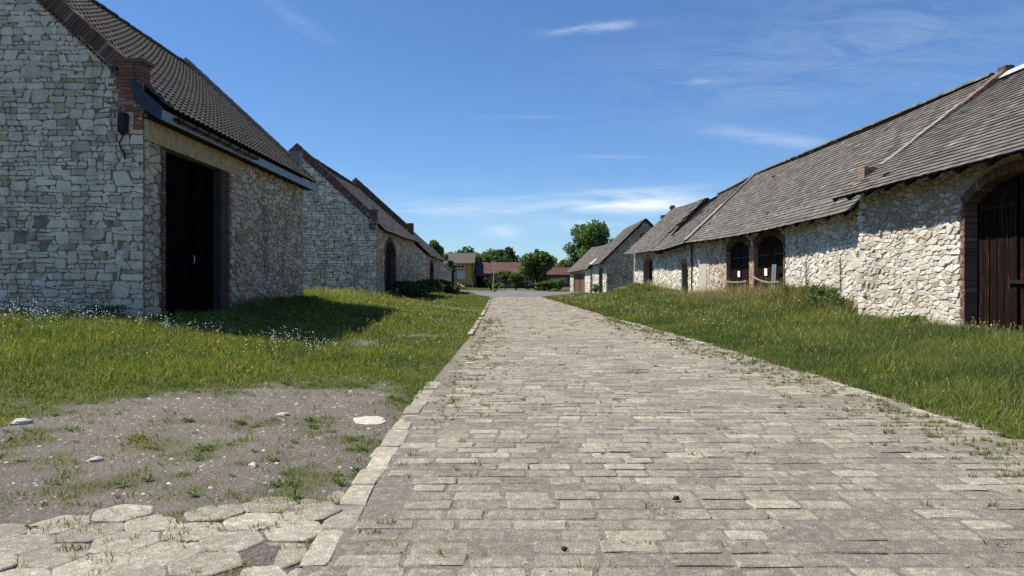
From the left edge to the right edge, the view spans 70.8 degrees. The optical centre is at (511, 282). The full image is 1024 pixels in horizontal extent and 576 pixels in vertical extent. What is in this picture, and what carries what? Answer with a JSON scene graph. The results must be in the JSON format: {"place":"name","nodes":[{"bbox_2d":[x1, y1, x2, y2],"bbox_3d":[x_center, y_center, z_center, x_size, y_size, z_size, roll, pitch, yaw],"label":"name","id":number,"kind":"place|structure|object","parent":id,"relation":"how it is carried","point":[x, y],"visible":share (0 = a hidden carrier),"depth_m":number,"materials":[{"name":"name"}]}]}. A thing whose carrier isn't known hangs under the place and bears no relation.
{"place":"outdoors","nodes":[
{"label":"outdoors","id":0,"kind":"place"},
{"bbox_2d":[0,491,344,575],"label":"pavement","id":1,"kind":"structure","parent":0,"point":[38,553],"depth_m":4.46,"materials":[{"name":"grey stone"}]},
{"bbox_2d":[0,287,1023,575],"bbox_3d":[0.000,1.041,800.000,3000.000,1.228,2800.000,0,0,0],"label":"ground","id":2,"kind":"structure","parent":0,"point":[16,479],"depth_m":7.12,"materials":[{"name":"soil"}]},
{"bbox_2d":[9,418,32,424],"bbox_3d":[-5.545,1.567,8.151,0.222,0.069,0.139,0,0,0],"label":"rock","id":3,"kind":"object","parent":2,"relation":"on","point":[19,421],"visible":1,"depth_m":8.11,"materials":[{"name":"stone"}]},
{"bbox_2d":[85,456,103,462],"bbox_3d":[-3.718,1.572,6.417,0.106,0.045,0.141,0,0,13],"label":"rock","id":4,"kind":"object","parent":2,"relation":"on","point":[96,459],"visible":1,"depth_m":6.39,"materials":[{"name":"stone"}]},
{"bbox_2d":[82,304,124,320],"bbox_3d":[-9.332,0.750,16.364,1.054,0.559,0.442,0,0,0],"label":"weed clump","id":5,"kind":"object","parent":2,"relation":"on","point":[105,309],"visible":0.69,"depth_m":16.34,"materials":[{"name":"green plant"}]},
{"bbox_2d":[0,0,319,319],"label":"stone barn","id":6,"kind":"structure","parent":2,"relation":"on","point":[146,174],"depth_m":17.00,"materials":[{"name":"stone"}]},
{"bbox_2d":[164,152,189,315],"bbox_3d":[-8.911,-1.082,18.936,0.093,4.695,1.917,0,0,0],"label":"door","id":7,"kind":"structure","parent":6,"relation":"in","point":[177,168],"depth_m":19.21,"materials":[{"name":"brown wood"}]},
{"bbox_2d":[189,161,213,312],"bbox_3d":[-8.868,-1.084,20.710,0.139,4.692,1.572,0,0,0],"label":"door","id":8,"kind":"structure","parent":6,"relation":"in","point":[201,201],"depth_m":20.56,"materials":[{"name":"brown wood"}]},
{"bbox_2d":[248,462,257,467],"bbox_3d":[-2.248,1.579,6.247,0.081,0.040,0.099,0,0,0],"label":"rock","id":9,"kind":"object","parent":2,"relation":"on","point":[253,465],"visible":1,"depth_m":6.22,"materials":[{"name":"stone"}]},
{"bbox_2d":[276,412,288,415],"bbox_3d":[-2.752,1.577,8.644,0.148,0.039,0.104,0,0,-36],"label":"rock","id":10,"kind":"object","parent":2,"relation":"on","point":[282,414],"visible":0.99,"depth_m":8.62,"materials":[{"name":"stone"}]},
{"bbox_2d":[272,295,320,307],"bbox_3d":[-8.025,0.762,26.825,1.142,0.598,4.993,0,0,0],"label":"weed clump","id":11,"kind":"object","parent":2,"relation":"on","point":[300,298],"visible":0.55,"depth_m":26.29,"materials":[{"name":"green plant"}]},
{"bbox_2d":[288,143,419,293],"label":"stone barn","id":12,"kind":"structure","parent":2,"relation":"on","point":[356,234],"depth_m":45.89,"materials":[{"name":"stone"}]},
{"bbox_2d":[385,246,389,293],"bbox_3d":[-8.778,-0.826,50.820,0.076,4.069,1.771,0,0,2],"label":"door","id":13,"kind":"structure","parent":12,"relation":"in","point":[387,256],"depth_m":50.78,"materials":[{"name":"brown wood"}]},
{"bbox_2d":[353,416,385,424],"bbox_3d":[-1.650,1.590,8.334,0.361,0.031,0.478,0,0,-14],"label":"rock","id":14,"kind":"object","parent":2,"relation":"on","point":[366,420],"visible":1,"depth_m":8.29,"materials":[{"name":"stone"}]},
{"bbox_2d":[392,280,436,296],"bbox_3d":[-6.947,0.435,50.177,2.834,1.293,4.226,0,0,16],"label":"shrub","id":15,"kind":"object","parent":2,"relation":"on","point":[412,288],"visible":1,"depth_m":48.98,"materials":[{"name":"green plant"}]},
{"bbox_2d":[406,229,445,291],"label":"stone barn","id":16,"kind":"structure","parent":2,"relation":"on","point":[428,258],"depth_m":68.98,"materials":[{"name":"stone"}]},
{"bbox_2d":[416,279,445,295],"bbox_3d":[-6.401,0.386,55.626,2.672,1.475,6.188,0,0,0],"label":"shrub","id":17,"kind":"object","parent":2,"relation":"on","point":[436,283],"visible":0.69,"depth_m":54.59,"materials":[{"name":"green plant"}]},
{"bbox_2d":[429,239,444,263],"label":"tree","id":18,"kind":"object","parent":2,"relation":"on","point":[436,247],"visible":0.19,"depth_m":109.88,"materials":[{"name":"green plant"}]},
{"bbox_2d":[438,279,457,293],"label":"shrub","id":19,"kind":"object","parent":2,"relation":"on","point":[448,288],"visible":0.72,"depth_m":74.01,"materials":[{"name":"green plant"}]},
{"bbox_2d":[441,263,456,292],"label":"stone outbuilding","id":20,"kind":"structure","parent":2,"relation":"on","point":[448,273],"depth_m":87.97,"materials":[{"name":"stone"}]},
{"bbox_2d":[443,254,455,271],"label":"tree","id":21,"kind":"object","parent":2,"relation":"on","point":[450,264],"visible":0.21,"depth_m":100.78,"materials":[{"name":"green plant"}]},
{"bbox_2d":[453,285,460,293],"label":"shrub","id":22,"kind":"object","parent":2,"relation":"on","point":[458,287],"visible":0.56,"depth_m":83.22,"materials":[{"name":"green plant"}]},
{"bbox_2d":[444,249,476,287],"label":"house","id":23,"kind":"structure","parent":2,"relation":"on","point":[465,265],"depth_m":120.00,"materials":[{"name":"paint"}]},
{"bbox_2d":[456,271,464,278],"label":"window","id":24,"kind":"structure","parent":23,"relation":"in","point":[460,274],"depth_m":119.98,"materials":[{"name":"blue glass"}]},
{"bbox_2d":[457,246,478,253],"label":"tree","id":25,"kind":"object","parent":2,"relation":"on","point":[466,249],"visible":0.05,"depth_m":161.96,"materials":[{"name":"green plant"}]},
{"bbox_2d":[476,248,502,261],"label":"tree","id":26,"kind":"object","parent":2,"relation":"on","point":[488,256],"visible":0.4,"depth_m":158.03,"materials":[{"name":"green plant"}]},
{"bbox_2d":[483,277,497,289],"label":"shrub","id":27,"kind":"object","parent":2,"relation":"on","point":[489,282],"visible":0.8,"depth_m":109.54,"materials":[{"name":"green plant"}]},
{"bbox_2d":[492,260,495,291],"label":"pole","id":28,"kind":"object","parent":2,"relation":"on","point":[493,279],"visible":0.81,"depth_m":99.94,"materials":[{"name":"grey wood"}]},
{"bbox_2d":[491,282,505,289],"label":"shrub","id":29,"kind":"object","parent":2,"relation":"on","point":[500,285],"visible":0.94,"depth_m":108.65,"materials":[{"name":"green plant"}]},
{"bbox_2d":[0,286,999,386],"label":"wildflowers","id":30,"kind":"object","parent":2,"relation":"on","point":[60,309],"visible":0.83,"depth_m":15.83,"materials":[{"name":"white plant"}]},
{"bbox_2d":[474,262,534,288],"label":"house","id":31,"kind":"structure","parent":2,"relation":"on","point":[482,270],"depth_m":122.31,"materials":[{"name":"red ceramic"}]},
{"bbox_2d":[477,276,488,287],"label":"garage door","id":32,"kind":"structure","parent":31,"relation":"in","point":[480,282],"depth_m":122.55,"materials":[{"name":"black"}]},
{"bbox_2d":[497,270,511,288],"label":"tree","id":33,"kind":"object","parent":2,"relation":"on","point":[505,275],"visible":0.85,"depth_m":112.16,"materials":[{"name":"green plant"}]},
{"bbox_2d":[494,246,521,261],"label":"tree","id":34,"kind":"object","parent":2,"relation":"on","point":[508,250],"visible":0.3,"depth_m":171.26,"materials":[{"name":"green plant"}]},
{"bbox_2d":[501,254,520,261],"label":"tree","id":35,"kind":"object","parent":2,"relation":"on","point":[507,258],"visible":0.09,"depth_m":167.08,"materials":[{"name":"green plant"}]},
{"bbox_2d":[0,267,1023,575],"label":"grass","id":36,"kind":"structure","parent":2,"relation":"on","point":[918,356],"depth_m":13.85,"materials":[{"name":"green plant"}]},
{"bbox_2d":[507,272,525,289],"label":"shrub","id":37,"kind":"object","parent":2,"relation":"on","point":[516,277],"visible":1,"depth_m":109.62,"materials":[{"name":"green plant"}]},
{"bbox_2d":[517,282,536,289],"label":"shrub","id":38,"kind":"object","parent":2,"relation":"on","point":[527,285],"visible":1,"depth_m":109.40,"materials":[{"name":"green plant"}]},
{"bbox_2d":[518,248,555,286],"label":"tree","id":39,"kind":"object","parent":2,"relation":"on","point":[537,265],"visible":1,"depth_m":116.43,"materials":[{"name":"green plant"}]},
{"bbox_2d":[535,281,552,290],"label":"shrub","id":40,"kind":"object","parent":2,"relation":"on","point":[542,285],"visible":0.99,"depth_m":109.11,"materials":[{"name":"green plant"}]},
{"bbox_2d":[535,267,570,287],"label":"house","id":41,"kind":"structure","parent":2,"relation":"on","point":[555,273],"depth_m":135.00,"materials":[{"name":"brick"}]},
{"bbox_2d":[549,255,557,266],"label":"tree","id":42,"kind":"object","parent":2,"relation":"on","point":[554,259],"visible":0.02,"depth_m":164.29,"materials":[{"name":"green plant"}]},
{"bbox_2d":[548,278,565,291],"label":"shrub","id":43,"kind":"object","parent":2,"relation":"on","point":[557,284],"visible":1,"depth_m":108.96,"materials":[{"name":"green plant"}]},
{"bbox_2d":[554,259,571,266],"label":"tree","id":44,"kind":"object","parent":2,"relation":"on","point":[562,263],"visible":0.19,"depth_m":148.11,"materials":[{"name":"green plant"}]},
{"bbox_2d":[562,219,609,265],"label":"tree","id":45,"kind":"object","parent":2,"relation":"on","point":[590,235],"visible":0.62,"depth_m":132.10,"materials":[{"name":"green plant"}]},
{"bbox_2d":[567,244,607,292],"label":"stone barn","id":46,"kind":"structure","parent":2,"relation":"on","point":[580,271],"depth_m":104.27,"materials":[{"name":"beige stone"}]},
{"bbox_2d":[575,274,579,291],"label":"door","id":47,"kind":"structure","parent":46,"relation":"in","point":[577,276],"depth_m":105.73,"materials":[{"name":"brown wood"}]},
{"bbox_2d":[580,273,584,291],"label":"door","id":48,"kind":"structure","parent":46,"relation":"in","point":[582,276],"depth_m":102.80,"materials":[{"name":"brown wood"}]},
{"bbox_2d":[590,283,599,292],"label":"shrub","id":49,"kind":"object","parent":2,"relation":"on","point":[595,288],"visible":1,"depth_m":86.14,"materials":[{"name":"green plant"}]},
{"bbox_2d":[587,218,653,292],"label":"stone barn","id":50,"kind":"structure","parent":2,"relation":"on","point":[611,262],"depth_m":83.00,"materials":[{"name":"stone"}]},
{"bbox_2d":[288,297,974,575],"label":"kerb","id":51,"kind":"structure","parent":2,"relation":"on","point":[326,541],"depth_m":5.68,"materials":[{"name":"stone"}]},
{"bbox_2d":[624,198,708,284],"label":"stone barn","id":52,"kind":"structure","parent":2,"relation":"on","point":[647,263],"depth_m":66.44,"materials":[{"name":"beige stone"}]},
{"bbox_2d":[649,260,652,282],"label":"door","id":53,"kind":"structure","parent":52,"relation":"in","point":[651,262],"depth_m":68.13,"materials":[{"name":"brown wood"}]},
{"bbox_2d":[651,174,751,292],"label":"stone barn","id":54,"kind":"structure","parent":2,"relation":"on","point":[680,257],"depth_m":53.61,"materials":[{"name":"beige stone"}]},
{"bbox_2d":[726,280,747,287],"bbox_3d":[12.453,0.488,39.976,0.127,1.214,3.655,0,0,0],"label":"log rail","id":55,"kind":"object","parent":2,"relation":"on","point":[744,281],"visible":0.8,"depth_m":39.60,"materials":[{"name":"brown wood"}]},
{"bbox_2d":[751,276,779,288],"bbox_3d":[12.453,0.363,35.431,0.127,1.481,3.863,0,0,0],"label":"log rail","id":56,"kind":"object","parent":2,"relation":"on","point":[753,277],"visible":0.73,"depth_m":35.34,"materials":[{"name":"brown wood"}]},
{"bbox_2d":[771,264,776,288],"bbox_3d":[12.457,-0.020,34.350,0.150,1.700,0.540,0,0,0],"label":"board","id":57,"kind":"object","parent":2,"relation":"on","point":[773,275],"visible":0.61,"depth_m":34.31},
{"bbox_2d":[775,284,809,297],"bbox_3d":[11.842,0.576,29.868,1.221,1.039,2.971,0,0,0],"label":"weed clump","id":58,"kind":"object","parent":2,"relation":"on","point":[792,287],"visible":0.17,"depth_m":29.73,"materials":[{"name":"green plant"}]},
{"bbox_2d":[801,284,853,308],"bbox_3d":[11.598,0.663,26.934,1.470,1.236,2.918,0,0,0],"label":"weed clump","id":59,"kind":"object","parent":2,"relation":"on","point":[817,294],"visible":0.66,"depth_m":26.58,"materials":[{"name":"green plant"}]},
{"bbox_2d":[684,73,994,311],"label":"stone barn","id":60,"kind":"structure","parent":2,"relation":"on","point":[787,216],"depth_m":32.88,"materials":[{"name":"beige stone"}]},
{"bbox_2d":[730,241,741,288],"bbox_3d":[12.814,-0.641,41.242,0.089,3.517,2.009,0,0,0],"label":"door","id":61,"kind":"structure","parent":60,"relation":"in","point":[736,252],"depth_m":41.09,"materials":[{"name":"brown wood"}]},
{"bbox_2d":[742,242,749,288],"bbox_3d":[12.808,-0.642,39.161,0.077,3.516,2.010,0,0,0],"label":"door","id":62,"kind":"structure","parent":60,"relation":"in","point":[745,250],"depth_m":39.46,"materials":[{"name":"brown wood"}]},
{"bbox_2d":[758,236,772,289],"bbox_3d":[12.813,-0.641,36.477,0.086,3.519,2.035,0,0,0],"label":"door","id":63,"kind":"structure","parent":60,"relation":"in","point":[765,250],"depth_m":36.36,"materials":[{"name":"brown wood"}]},
{"bbox_2d":[773,236,783,287],"bbox_3d":[12.810,-0.642,34.372,0.079,3.516,2.031,0,0,0],"label":"door","id":64,"kind":"structure","parent":60,"relation":"in","point":[778,253],"depth_m":34.58,"materials":[{"name":"brown wood"}]},
{"bbox_2d":[896,314,929,324],"bbox_3d":[11.540,1.175,20.855,0.831,0.496,2.233,0,0,0],"label":"weed clump","id":65,"kind":"object","parent":2,"relation":"on","point":[910,317],"visible":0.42,"depth_m":20.67,"materials":[{"name":"green plant"}]},
{"bbox_2d":[832,64,1023,334],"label":"stone barn","id":66,"kind":"structure","parent":2,"relation":"on","point":[940,212],"depth_m":20.55,"materials":[{"name":"beige stone"}]},
{"bbox_2d":[977,175,1023,332],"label":"door","id":67,"kind":"structure","parent":66,"relation":"in","point":[997,212],"depth_m":18.52,"materials":[{"name":"brown wood"}]},
{"bbox_2d":[1020,173,1023,334],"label":"door","id":68,"kind":"structure","parent":66,"relation":"in","point":[1021,175],"depth_m":17.67,"materials":[{"name":"brown wood"}]},
{"bbox_2d":[960,326,990,333],"bbox_3d":[11.024,1.240,17.368,0.629,0.439,1.538,0,0,0],"label":"weed clump","id":69,"kind":"object","parent":2,"relation":"on","point":[977,329],"visible":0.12,"depth_m":17.00,"materials":[{"name":"green plant"}]},
{"bbox_2d":[460,290,579,296],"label":"street","id":70,"kind":"structure","parent":0,"point":[517,293],"depth_m":95.10,"materials":[{"name":"grey asphalt"}]},
{"bbox_2d":[97,0,1023,263],"label":"sky","id":71,"kind":"structure","parent":0,"point":[482,125],"materials":[{"name":"blue"}]},
{"bbox_2d":[297,297,1023,575],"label":"road","id":72,"kind":"structure","parent":0,"point":[924,540],"depth_m":5.92,"materials":[{"name":"grey stone"}]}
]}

